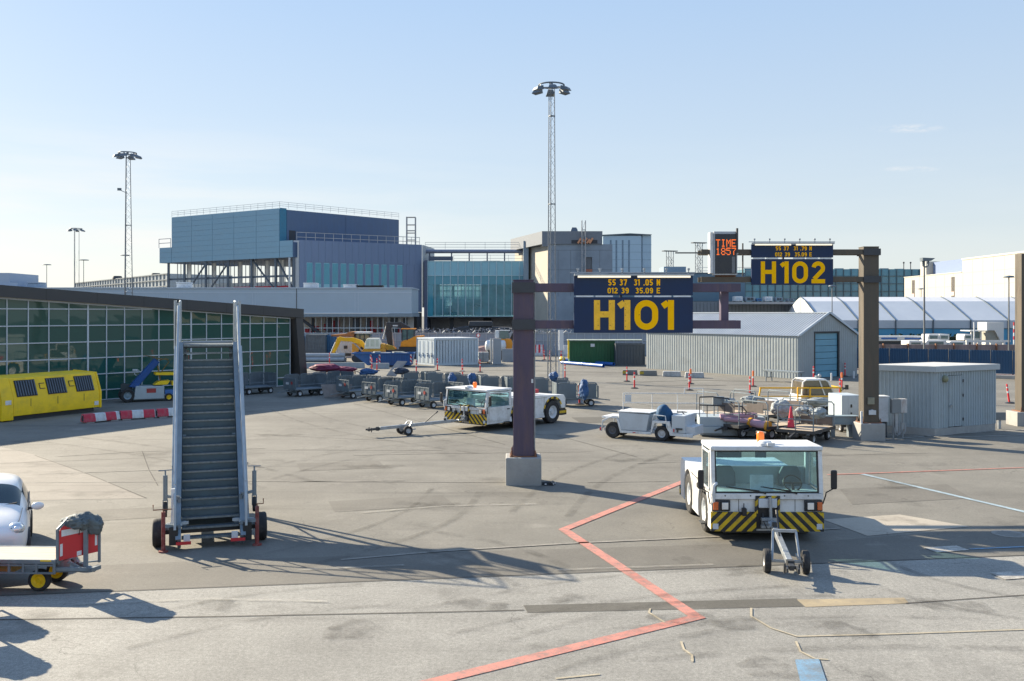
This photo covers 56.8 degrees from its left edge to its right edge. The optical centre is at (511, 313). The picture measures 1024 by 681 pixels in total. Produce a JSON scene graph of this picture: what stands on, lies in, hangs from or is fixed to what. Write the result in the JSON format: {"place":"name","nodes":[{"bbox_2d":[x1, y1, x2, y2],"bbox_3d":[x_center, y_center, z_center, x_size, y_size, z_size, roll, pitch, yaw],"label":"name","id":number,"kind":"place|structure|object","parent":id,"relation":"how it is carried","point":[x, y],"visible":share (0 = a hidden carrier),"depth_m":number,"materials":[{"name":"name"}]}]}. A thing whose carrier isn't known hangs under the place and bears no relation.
{"place":"outdoors","nodes":[
{"label":"outdoors","id":0,"kind":"place"},
{"bbox_2d":[0,285,306,399],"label":"terminal building","id":1,"kind":"structure","parent":0,"point":[111,340],"depth_m":55.25,"materials":[{"name":"green glass"}]},
{"bbox_2d":[34,287,418,332],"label":"link building","id":2,"kind":"structure","parent":0,"point":[348,309],"depth_m":125.00,"materials":[{"name":"metal"}]},
{"bbox_2d":[0,273,46,286],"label":"plant room","id":3,"kind":"object","parent":2,"relation":"on","point":[15,279],"visible":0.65,"depth_m":127.79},
{"bbox_2d":[336,341,353,357],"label":"site cabin","id":4,"kind":"object","parent":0,"point":[345,347],"visible":0.41,"depth_m":107.01,"materials":[{"name":"metal"}]},
{"bbox_2d":[424,242,522,332],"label":"glass bridge","id":5,"kind":"structure","parent":0,"point":[493,280],"depth_m":160.02,"materials":[{"name":"glass"}]},
{"bbox_2d":[492,338,500,363],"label":"precast slab","id":6,"kind":"structure","parent":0,"point":[496,350],"depth_m":92.64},
{"bbox_2d":[0,556,1023,680],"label":"pale pavement","id":7,"kind":"structure","parent":0,"point":[167,641],"depth_m":14.96,"materials":[{"name":"concrete"}]},
{"bbox_2d":[0,610,511,619],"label":"pavement joint","id":8,"kind":"object","parent":7,"relation":"on","point":[260,615],"visible":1,"depth_m":15.63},
{"bbox_2d":[524,598,803,612],"bbox_3d":[2.611,4.992,16.165,4.811,0.001,0.462,0,0,-5],"label":"asphalt patch","id":9,"kind":"object","parent":7,"relation":"on","point":[755,603],"visible":1,"depth_m":16.18,"materials":[{"name":"asphalt"}]},
{"bbox_2d":[762,510,810,573],"bbox_3d":[5.280,4.533,18.899,0.899,0.931,3.213,0,0,0],"label":"tow bar","id":10,"kind":"object","parent":7,"relation":"on","point":[789,562],"visible":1,"depth_m":18.23,"materials":[{"name":"metal"}]},
{"bbox_2d":[795,659,825,680],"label":"blue marking","id":11,"kind":"object","parent":7,"relation":"on","point":[809,669],"visible":1,"depth_m":13.21,"materials":[{"name":"paint"}]},
{"bbox_2d":[797,598,907,606],"bbox_3d":[5.937,4.991,16.362,1.923,0.001,0.426,0,0,-3],"label":"asphalt patch","id":12,"kind":"object","parent":7,"relation":"on","point":[834,602],"visible":1,"depth_m":16.40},
{"bbox_2d":[750,608,1023,636],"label":"sealed crack","id":13,"kind":"object","parent":7,"relation":"on","point":[874,634],"visible":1,"depth_m":14.79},
{"bbox_2d":[991,571,1023,578],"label":"white marking","id":14,"kind":"object","parent":7,"relation":"on","point":[1012,575],"visible":1,"depth_m":18.07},
{"bbox_2d":[0,317,1023,595],"bbox_3d":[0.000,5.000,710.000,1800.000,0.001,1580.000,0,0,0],"label":"ground","id":15,"kind":"structure","parent":0,"point":[466,475],"depth_m":29.94,"materials":[{"name":"concrete"}]},
{"bbox_2d":[0,473,43,545],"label":"parked car","id":16,"kind":"object","parent":15,"relation":"on","point":[16,518],"visible":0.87,"depth_m":19.38,"materials":[{"name":"paint"}]},
{"bbox_2d":[0,370,101,420],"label":"waste container","id":17,"kind":"object","parent":15,"relation":"on","point":[23,396],"visible":1,"depth_m":45.81,"materials":[{"name":"metal"}]},
{"bbox_2d":[0,447,143,499],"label":"asphalt patch","id":18,"kind":"object","parent":15,"relation":"on","point":[71,484],"visible":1,"depth_m":28.30,"materials":[{"name":"asphalt"}]},
{"bbox_2d":[80,411,119,423],"bbox_3d":[-18.976,4.790,43.655,0.440,0.420,1.730,0,0,37],"label":"traffic barrier","id":19,"kind":"object","parent":15,"relation":"on","point":[100,416],"visible":1,"depth_m":43.46,"materials":[{"name":"plastic"}]},
{"bbox_2d":[76,506,170,520],"bbox_3d":[-9.183,4.995,23.773,3.450,0.001,1.420,0,0,-17],"label":"asphalt patch","id":20,"kind":"object","parent":15,"relation":"on","point":[124,513],"visible":0.4,"depth_m":23.64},
{"bbox_2d":[113,151,141,294],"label":"light mast","id":21,"kind":"object","parent":15,"relation":"on","point":[131,156],"visible":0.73,"depth_m":101.06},
{"bbox_2d":[119,409,154,419],"bbox_3d":[-17.757,4.790,44.858,1.574,0.420,0.440,0,0,-34],"label":"traffic barrier","id":22,"kind":"object","parent":15,"relation":"on","point":[132,414],"visible":0.98,"depth_m":44.69,"materials":[{"name":"plastic"}]},
{"bbox_2d":[118,355,173,402],"bbox_3d":[-19.864,3.680,54.627,5.180,2.638,1.260,0,0,-28],"label":"belt loader","id":23,"kind":"object","parent":15,"relation":"on","point":[155,390],"visible":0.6,"depth_m":53.74,"materials":[{"name":"yellow paint"}]},
{"bbox_2d":[75,273,231,286],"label":"glass gallery","id":24,"kind":"object","parent":15,"relation":"on","point":[155,280],"visible":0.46,"depth_m":203.96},
{"bbox_2d":[152,300,266,552],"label":"boarding stairs","id":25,"kind":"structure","parent":15,"relation":"on","point":[209,491],"depth_m":21.84,"materials":[{"name":"metal"}]},
{"bbox_2d":[24,481,419,482],"bbox_3d":[-7.827,4.991,28.068,15.244,0.001,0.339,0,0,0],"label":"faint line","id":26,"kind":"object","parent":15,"relation":"on","point":[308,481],"visible":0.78,"depth_m":28.11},
{"bbox_2d":[239,372,276,394],"bbox_3d":[-16.285,4.349,58.764,1.314,1.300,3.095,0,0,42],"label":"baggage cart","id":27,"kind":"object","parent":15,"relation":"on","point":[261,381],"visible":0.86,"depth_m":59.58,"materials":[{"name":"grey metal"}]},
{"bbox_2d":[159,202,433,332],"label":"office block","id":28,"kind":"structure","parent":15,"relation":"on","point":[329,250],"depth_m":157.43,"materials":[{"name":"metal"}]},
{"bbox_2d":[278,373,327,396],"bbox_3d":[-12.849,4.349,57.411,1.314,1.300,3.095,0,0,44],"label":"baggage cart","id":29,"kind":"object","parent":15,"relation":"on","point":[311,383],"visible":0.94,"depth_m":57.95,"materials":[{"name":"grey metal"}]},
{"bbox_2d":[306,334,328,352],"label":"shipping container","id":30,"kind":"object","parent":15,"relation":"on","point":[316,343],"visible":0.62,"depth_m":110.01,"materials":[{"name":"metal"}]},
{"bbox_2d":[306,353,346,361],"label":"pipe stack","id":31,"kind":"object","parent":15,"relation":"on","point":[324,357],"visible":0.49,"depth_m":97.33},
{"bbox_2d":[313,371,353,392],"bbox_3d":[-11.632,4.349,59.719,1.314,1.300,3.095,0,0,44],"label":"baggage cart","id":32,"kind":"object","parent":15,"relation":"on","point":[331,374],"visible":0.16,"depth_m":60.70,"materials":[{"name":"grey metal"}]},
{"bbox_2d":[321,384,351,397],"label":"cart","id":33,"kind":"object","parent":15,"relation":"on","point":[328,390],"visible":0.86,"depth_m":56.01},
{"bbox_2d":[297,461,385,470],"bbox_3d":[-5.612,4.995,31.062,2.819,0.001,1.578,0,0,-13],"label":"asphalt patch","id":34,"kind":"object","parent":15,"relation":"on","point":[337,465],"visible":1,"depth_m":31.09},
{"bbox_2d":[331,374,380,398],"bbox_3d":[-9.417,4.349,56.119,3.095,1.300,1.314,0,0,-44],"label":"baggage cart","id":35,"kind":"object","parent":15,"relation":"on","point":[342,384],"visible":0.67,"depth_m":56.21,"materials":[{"name":"grey metal"}]},
{"bbox_2d":[330,337,385,361],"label":"excavator","id":36,"kind":"object","parent":15,"relation":"on","point":[372,344],"visible":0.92,"depth_m":97.10,"materials":[{"name":"yellow metal"}]},
{"bbox_2d":[331,331,386,352],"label":"wheel loader","id":37,"kind":"object","parent":15,"relation":"on","point":[363,336],"visible":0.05,"depth_m":103.05,"materials":[{"name":"yellow metal"}]},
{"bbox_2d":[357,377,407,400],"bbox_3d":[-7.564,4.349,54.076,3.095,1.300,1.314,0,0,-44],"label":"baggage cart","id":38,"kind":"object","parent":15,"relation":"on","point":[369,387],"visible":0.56,"depth_m":53.99,"materials":[{"name":"grey metal"}]},
{"bbox_2d":[352,352,415,366],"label":"skip","id":39,"kind":"object","parent":15,"relation":"on","point":[391,358],"visible":0.84,"depth_m":88.77,"materials":[{"name":"metal"}]},
{"bbox_2d":[328,495,453,511],"bbox_3d":[-3.197,4.995,24.959,3.105,0.001,1.422,0,0,-18],"label":"asphalt patch","id":40,"kind":"object","parent":15,"relation":"on","point":[379,503],"visible":1,"depth_m":24.88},
{"bbox_2d":[382,322,424,358],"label":"excavator","id":41,"kind":"object","parent":15,"relation":"on","point":[408,337],"visible":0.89,"depth_m":104.80,"materials":[{"name":"grey metal"}]},
{"bbox_2d":[378,379,431,405],"bbox_3d":[-6.020,4.349,51.822,3.095,1.300,1.314,0,0,-42],"label":"baggage cart","id":42,"kind":"object","parent":15,"relation":"on","point":[397,391],"visible":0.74,"depth_m":52.13,"materials":[{"name":"grey metal"}]},
{"bbox_2d":[366,411,462,435],"bbox_3d":[-3.986,4.546,39.315,4.354,0.907,0.850,0,0,-30],"label":"tow bar","id":43,"kind":"object","parent":15,"relation":"on","point":[406,429],"visible":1,"depth_m":39.16,"materials":[{"name":"metal"}]},
{"bbox_2d":[401,371,436,383],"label":"baggage cart","id":44,"kind":"object","parent":15,"relation":"on","point":[409,375],"visible":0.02,"depth_m":60.79,"materials":[{"name":"grey metal"}]},
{"bbox_2d":[409,381,463,408],"bbox_3d":[-4.185,4.349,50.424,3.095,1.300,1.314,0,0,-40],"label":"baggage cart","id":45,"kind":"object","parent":15,"relation":"on","point":[423,393],"visible":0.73,"depth_m":50.84,"materials":[{"name":"grey metal"}]},
{"bbox_2d":[424,372,461,384],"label":"baggage cart","id":46,"kind":"object","parent":15,"relation":"on","point":[434,377],"visible":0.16,"depth_m":59.31,"materials":[{"name":"grey metal"}]},
{"bbox_2d":[416,337,477,364],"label":"shipping container","id":47,"kind":"object","parent":15,"relation":"on","point":[447,350],"visible":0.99,"depth_m":91.94,"materials":[{"name":"metal"}]},
{"bbox_2d":[417,340,425,362],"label":"door","id":48,"kind":"structure","parent":47,"relation":"in","point":[421,344],"depth_m":92.96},
{"bbox_2d":[426,340,433,362],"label":"door","id":49,"kind":"structure","parent":47,"relation":"in","point":[429,343],"depth_m":91.60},
{"bbox_2d":[304,330,645,354],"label":"site fence","id":50,"kind":"object","parent":15,"relation":"on","point":[540,338],"visible":0.29,"depth_m":113.00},
{"bbox_2d":[452,321,512,332],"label":"material pile","id":51,"kind":"object","parent":15,"relation":"on","point":[484,325],"visible":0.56,"depth_m":120.00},
{"bbox_2d":[415,327,572,332],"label":"scaffold stack","id":52,"kind":"object","parent":15,"relation":"on","point":[427,329],"visible":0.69,"depth_m":113.82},
{"bbox_2d":[478,375,512,392],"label":"baggage cart","id":53,"kind":"object","parent":15,"relation":"on","point":[495,381],"visible":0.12,"depth_m":56.14,"materials":[{"name":"grey metal"}]},
{"bbox_2d":[492,330,512,359],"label":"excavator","id":54,"kind":"object","parent":15,"relation":"on","point":[504,334],"visible":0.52,"depth_m":102.20,"materials":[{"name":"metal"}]},
{"bbox_2d":[440,382,565,425],"bbox_3d":[-0.271,3.981,42.493,3.080,2.032,5.551,0,0,42],"label":"aircraft tug","id":55,"kind":"object","parent":15,"relation":"on","point":[484,406],"visible":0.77,"depth_m":41.02,"materials":[{"name":"white paint"}]},
{"bbox_2d":[489,391,509,421],"bbox_3d":[-0.515,3.955,40.341,0.050,1.210,1.300,0,0,42],"label":"door","id":56,"kind":"structure","parent":55,"relation":"in","point":[498,413],"depth_m":40.33,"materials":[{"name":"white paint"}]},
{"bbox_2d":[0,555,1020,595],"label":"pavement joint","id":57,"kind":"object","parent":15,"relation":"on","point":[487,576],"visible":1,"depth_m":17.95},
{"bbox_2d":[0,525,1023,594],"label":"asphalt patch","id":58,"kind":"object","parent":15,"relation":"on","point":[191,574],"visible":1,"depth_m":18.99,"materials":[{"name":"asphalt"}]},
{"bbox_2d":[0,511,103,590],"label":"flatbed cart","id":59,"kind":"object","parent":58,"relation":"on","point":[79,534],"visible":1,"depth_m":17.14,"materials":[{"name":"red metal"}]},
{"bbox_2d":[341,528,840,559],"bbox_3d":[2.054,4.987,20.655,11.433,0.001,0.313,0,0,-14],"label":"track line","id":60,"kind":"object","parent":58,"relation":"on","point":[560,543],"visible":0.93,"depth_m":20.43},
{"bbox_2d":[924,546,967,551],"bbox_3d":[9.206,4.983,20.035,0.812,0.001,0.434,0,0,-12],"label":"white marking","id":61,"kind":"object","parent":58,"relation":"on","point":[945,548],"visible":1,"depth_m":20.07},
{"bbox_2d":[991,530,1023,537],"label":"manhole cover","id":62,"kind":"object","parent":58,"relation":"on","point":[1009,533],"visible":1,"depth_m":21.42,"materials":[{"name":"metal"}]},
{"bbox_2d":[532,81,570,377],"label":"light mast","id":63,"kind":"object","parent":15,"relation":"on","point":[563,90],"visible":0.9,"depth_m":71.04,"materials":[{"name":"metal"}]},
{"bbox_2d":[535,378,578,394],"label":"baggage cart","id":64,"kind":"object","parent":15,"relation":"on","point":[544,385],"visible":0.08,"depth_m":54.07,"materials":[{"name":"grey metal"}]},
{"bbox_2d":[421,481,704,680],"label":"red line","id":65,"kind":"object","parent":15,"relation":"on","point":[691,614],"visible":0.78,"depth_m":15.33,"materials":[{"name":"paint"}]},
{"bbox_2d":[552,381,609,405],"bbox_3d":[3.812,4.349,51.424,3.095,1.300,1.314,0,0,-8],"label":"baggage cart","id":66,"kind":"object","parent":15,"relation":"on","point":[568,391],"visible":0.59,"depth_m":50.81,"materials":[{"name":"grey metal"}]},
{"bbox_2d":[579,379,588,399],"bbox_3d":[3.762,3.995,49.505,0.525,1.143,0.881,0,0,0],"label":"tarpaulin","id":67,"kind":"object","parent":66,"relation":"on","point":[583,391],"visible":1,"depth_m":49.22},
{"bbox_2d":[571,417,616,422],"bbox_3d":[4.618,4.995,44.558,3.421,0.001,2.365,0,0,-10],"label":"asphalt patch","id":68,"kind":"object","parent":15,"relation":"on","point":[589,419],"visible":0.6,"depth_m":44.57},
{"bbox_2d":[567,339,641,362],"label":"shipping container","id":69,"kind":"object","parent":15,"relation":"on","point":[589,350],"visible":0.83,"depth_m":92.01,"materials":[{"name":"green metal"}]},
{"bbox_2d":[506,280,740,485],"bbox_3d":[3.249,2.030,28.000,6.867,6.040,1.000,0,0,0],"label":"sign gantry","id":70,"kind":"object","parent":15,"relation":"on","point":[523,462],"visible":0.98,"depth_m":27.72,"materials":[{"name":"metal"}]},
{"bbox_2d":[570,268,695,332],"bbox_3d":[3.510,-0.372,27.475,3.627,1.880,0.430,0,0,0],"label":"gate sign","id":71,"kind":"object","parent":70,"relation":"attached to","point":[636,314],"visible":1,"depth_m":27.44,"materials":[{"name":"metal"}]},
{"bbox_2d":[614,343,644,365],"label":"shipping container","id":72,"kind":"object","parent":15,"relation":"on","point":[629,354],"visible":0.98,"depth_m":90.52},
{"bbox_2d":[600,404,702,440],"bbox_3d":[5.552,4.285,37.789,3.920,1.426,1.290,0,0,29],"label":"tow tractor","id":73,"kind":"object","parent":15,"relation":"on","point":[647,421],"visible":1,"depth_m":37.27,"materials":[{"name":"white paint"}]},
{"bbox_2d":[621,388,704,423],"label":"railed platform","id":74,"kind":"structure","parent":15,"relation":"on","point":[628,400],"depth_m":41.26,"materials":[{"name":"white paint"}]},
{"bbox_2d":[696,389,755,413],"bbox_3d":[9.441,4.247,42.716,2.946,1.503,1.500,0,0,-30],"label":"baggage dolly","id":75,"kind":"object","parent":15,"relation":"on","point":[736,410],"visible":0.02,"depth_m":43.05,"materials":[{"name":"grey metal"}]},
{"bbox_2d":[697,396,771,435],"bbox_3d":[8.996,4.175,38.431,2.788,1.648,2.172,0,0,6],"label":"roller loader","id":76,"kind":"object","parent":15,"relation":"on","point":[711,423],"visible":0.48,"depth_m":38.30,"materials":[{"name":"metal"}]},
{"bbox_2d":[713,396,778,437],"bbox_3d":[9.371,4.247,38.710,2.946,1.503,1.500,0,0,-32],"label":"baggage dolly","id":77,"kind":"object","parent":15,"relation":"on","point":[739,428],"visible":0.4,"depth_m":38.12,"materials":[{"name":"grey metal"}]},
{"bbox_2d":[646,311,858,378],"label":"storage shed","id":78,"kind":"structure","parent":15,"relation":"on","point":[824,344],"depth_m":75.92,"materials":[{"name":"metal"}]},
{"bbox_2d":[815,333,836,376],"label":"roller door","id":79,"kind":"structure","parent":78,"relation":"in","point":[822,351],"depth_m":74.21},
{"bbox_2d":[679,431,836,532],"bbox_3d":[5.596,3.826,22.649,3.040,2.342,4.301,0,0,1],"label":"aircraft tug","id":80,"kind":"object","parent":15,"relation":"on","point":[725,486],"visible":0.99,"depth_m":20.78,"materials":[{"name":"white paint"}]},
{"bbox_2d":[730,390,790,420],"bbox_3d":[10.852,4.247,42.240,2.946,1.503,1.500,0,0,-28],"label":"baggage dolly","id":81,"kind":"object","parent":15,"relation":"on","point":[770,415],"visible":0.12,"depth_m":42.27,"materials":[{"name":"grey metal"}]},
{"bbox_2d":[742,397,809,438],"bbox_3d":[10.447,4.247,38.320,2.946,1.503,1.500,0,0,-30],"label":"baggage dolly","id":82,"kind":"object","parent":15,"relation":"on","point":[758,408],"visible":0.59,"depth_m":37.91,"materials":[{"name":"grey metal"}]},
{"bbox_2d":[770,399,793,417],"bbox_3d":[10.843,3.810,37.985,0.943,0.721,0.596,0,0,0],"label":"tarp bundle","id":83,"kind":"object","parent":82,"relation":"on","point":[783,410],"visible":0.86,"depth_m":37.82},
{"bbox_2d":[698,246,884,440],"bbox_3d":[11.046,1.205,37.600,7.203,7.690,0.970,0,0,0],"label":"sign gantry","id":84,"kind":"object","parent":15,"relation":"on","point":[868,425],"visible":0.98,"depth_m":37.32,"materials":[{"name":"metal"}]},
{"bbox_2d":[675,228,743,276],"bbox_3d":[7.810,-2.346,37.312,2.763,1.964,0.635,0,0,0],"label":"time display","id":85,"kind":"object","parent":84,"relation":"attached to","point":[722,255],"visible":1,"depth_m":37.06,"materials":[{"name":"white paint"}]},
{"bbox_2d":[749,238,834,284],"bbox_3d":[10.989,-2.027,37.175,3.379,1.822,0.430,0,0,0],"label":"gate sign","id":86,"kind":"object","parent":84,"relation":"attached to","point":[797,269],"visible":1,"depth_m":37.14,"materials":[{"name":"metal"}]},
{"bbox_2d":[758,374,848,413],"bbox_3d":[13.819,3.964,45.899,4.310,2.068,1.880,0,0,-4],"label":"belt loader","id":87,"kind":"object","parent":15,"relation":"on","point":[806,387],"visible":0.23,"depth_m":45.35,"materials":[{"name":"white paint"}]},
{"bbox_2d":[776,400,835,442],"bbox_3d":[11.360,4.247,36.906,1.500,1.503,2.946,0,0,38],"label":"baggage dolly","id":88,"kind":"object","parent":15,"relation":"on","point":[812,428],"visible":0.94,"depth_m":36.80,"materials":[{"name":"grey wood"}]},
{"bbox_2d":[808,407,826,418],"bbox_3d":[11.955,3.898,36.986,0.724,0.484,0.591,0,0,0],"label":"tarp bundle","id":89,"kind":"object","parent":88,"relation":"hanging from","point":[820,412],"visible":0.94,"depth_m":36.84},
{"bbox_2d":[737,262,919,301],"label":"glass terminal","id":90,"kind":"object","parent":15,"relation":"on","point":[891,284],"visible":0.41,"depth_m":230.00,"materials":[{"name":"glass"}]},
{"bbox_2d":[815,415,857,436],"bbox_3d":[13.053,4.570,38.464,1.900,0.860,0.480,0,0,3],"label":"steel trestle","id":91,"kind":"object","parent":15,"relation":"on","point":[847,420],"visible":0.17,"depth_m":38.26,"materials":[{"name":"metal"}]},
{"bbox_2d":[828,393,858,431],"bbox_3d":[14.204,4.219,40.410,0.870,1.559,1.390,0,0,-6],"label":"generator","id":92,"kind":"object","parent":15,"relation":"on","point":[846,403],"visible":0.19,"depth_m":39.79,"materials":[{"name":"white metal"}]},
{"bbox_2d":[879,395,906,437],"bbox_3d":[15.179,4.170,38.400,1.400,1.660,0.800,0,0,0],"label":"electrical cabinet","id":93,"kind":"object","parent":15,"relation":"on","point":[898,406],"visible":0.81,"depth_m":38.10,"materials":[{"name":"metal"}]},
{"bbox_2d":[824,514,968,535],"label":"concrete slab","id":94,"kind":"structure","parent":15,"relation":"on","point":[879,525],"depth_m":22.39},
{"bbox_2d":[879,336,920,344],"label":"service vehicle","id":95,"kind":"object","parent":15,"relation":"on","point":[890,340],"visible":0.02,"depth_m":112.00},
{"bbox_2d":[788,296,1014,347],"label":"tent hall","id":96,"kind":"structure","parent":15,"relation":"on","point":[943,315],"depth_m":132.96,"materials":[{"name":"fabric"}]},
{"bbox_2d":[840,484,970,503],"bbox_3d":[10.803,4.995,26.214,4.330,0.001,2.091,0,0,-12],"label":"asphalt patch","id":97,"kind":"object","parent":15,"relation":"on","point":[869,495],"visible":1,"depth_m":26.11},
{"bbox_2d":[920,258,934,348],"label":"street lamp","id":98,"kind":"object","parent":15,"relation":"on","point":[923,260],"visible":0.91,"depth_m":87.93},
{"bbox_2d":[857,347,1014,374],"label":"hoarding","id":99,"kind":"object","parent":15,"relation":"on","point":[1005,359],"visible":0.59,"depth_m":74.89,"materials":[{"name":"metal"}]},
{"bbox_2d":[879,362,999,435],"bbox_3d":[17.990,3.570,40.216,5.248,2.960,2.562,0,0,-29],"label":"equipment hut","id":100,"kind":"object","parent":15,"relation":"on","point":[946,398],"visible":0.86,"depth_m":39.28,"materials":[{"name":"metal"}]},
{"bbox_2d":[948,375,963,426],"bbox_3d":[18.398,3.620,39.177,0.923,2.100,0.096,0,0,-29],"label":"door","id":101,"kind":"structure","parent":100,"relation":"in","point":[954,382],"depth_m":39.17,"materials":[{"name":"metal"}]},
{"bbox_2d":[862,474,1023,511],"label":"blue line","id":102,"kind":"object","parent":15,"relation":"on","point":[945,493],"visible":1,"depth_m":26.21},
{"bbox_2d":[978,322,1003,344],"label":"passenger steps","id":103,"kind":"structure","parent":15,"relation":"on","point":[995,331],"depth_m":112.30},
{"bbox_2d":[1003,275,1013,350],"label":"street lamp","id":104,"kind":"object","parent":15,"relation":"on","point":[1008,277],"visible":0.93,"depth_m":89.95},
{"bbox_2d":[1006,254,1023,425],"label":"sign gantry","id":105,"kind":"object","parent":15,"relation":"on","point":[1015,417],"visible":0.94,"depth_m":42.29,"materials":[{"name":"metal"}]},
{"bbox_2d":[0,0,1023,316],"label":"sky","id":106,"kind":"structure","parent":0,"point":[895,126],"materials":[{"name":"blue"}]},
{"bbox_2d":[511,220,611,332],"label":"concrete tower","id":107,"kind":"structure","parent":0,"point":[585,251],"depth_m":150.00,"materials":[{"name":"concrete"}]},
{"bbox_2d":[602,233,651,271],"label":"office block","id":108,"kind":"structure","parent":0,"point":[631,252],"depth_m":220.00,"materials":[{"name":"glass"}]},
{"bbox_2d":[609,267,794,311],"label":"service building","id":109,"kind":"structure","parent":0,"point":[705,301],"depth_m":149.93,"materials":[{"name":"metal"}]},
{"bbox_2d":[879,343,1014,350],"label":"parapet wall","id":110,"kind":"structure","parent":0,"point":[996,346],"depth_m":95.00,"materials":[{"name":"metal"}]},
{"bbox_2d":[904,251,1023,296],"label":"cargo building","id":111,"kind":"structure","parent":0,"point":[980,276],"depth_m":186.07,"materials":[{"name":"metal"}]},
{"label":"pallet pile","id":112,"kind":"object","parent":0,"visible":0},
{"bbox_2d":[309,363,356,372],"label":"tarpaulin","id":113,"kind":"object","parent":112,"relation":"on","point":[328,367],"visible":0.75,"depth_m":65.49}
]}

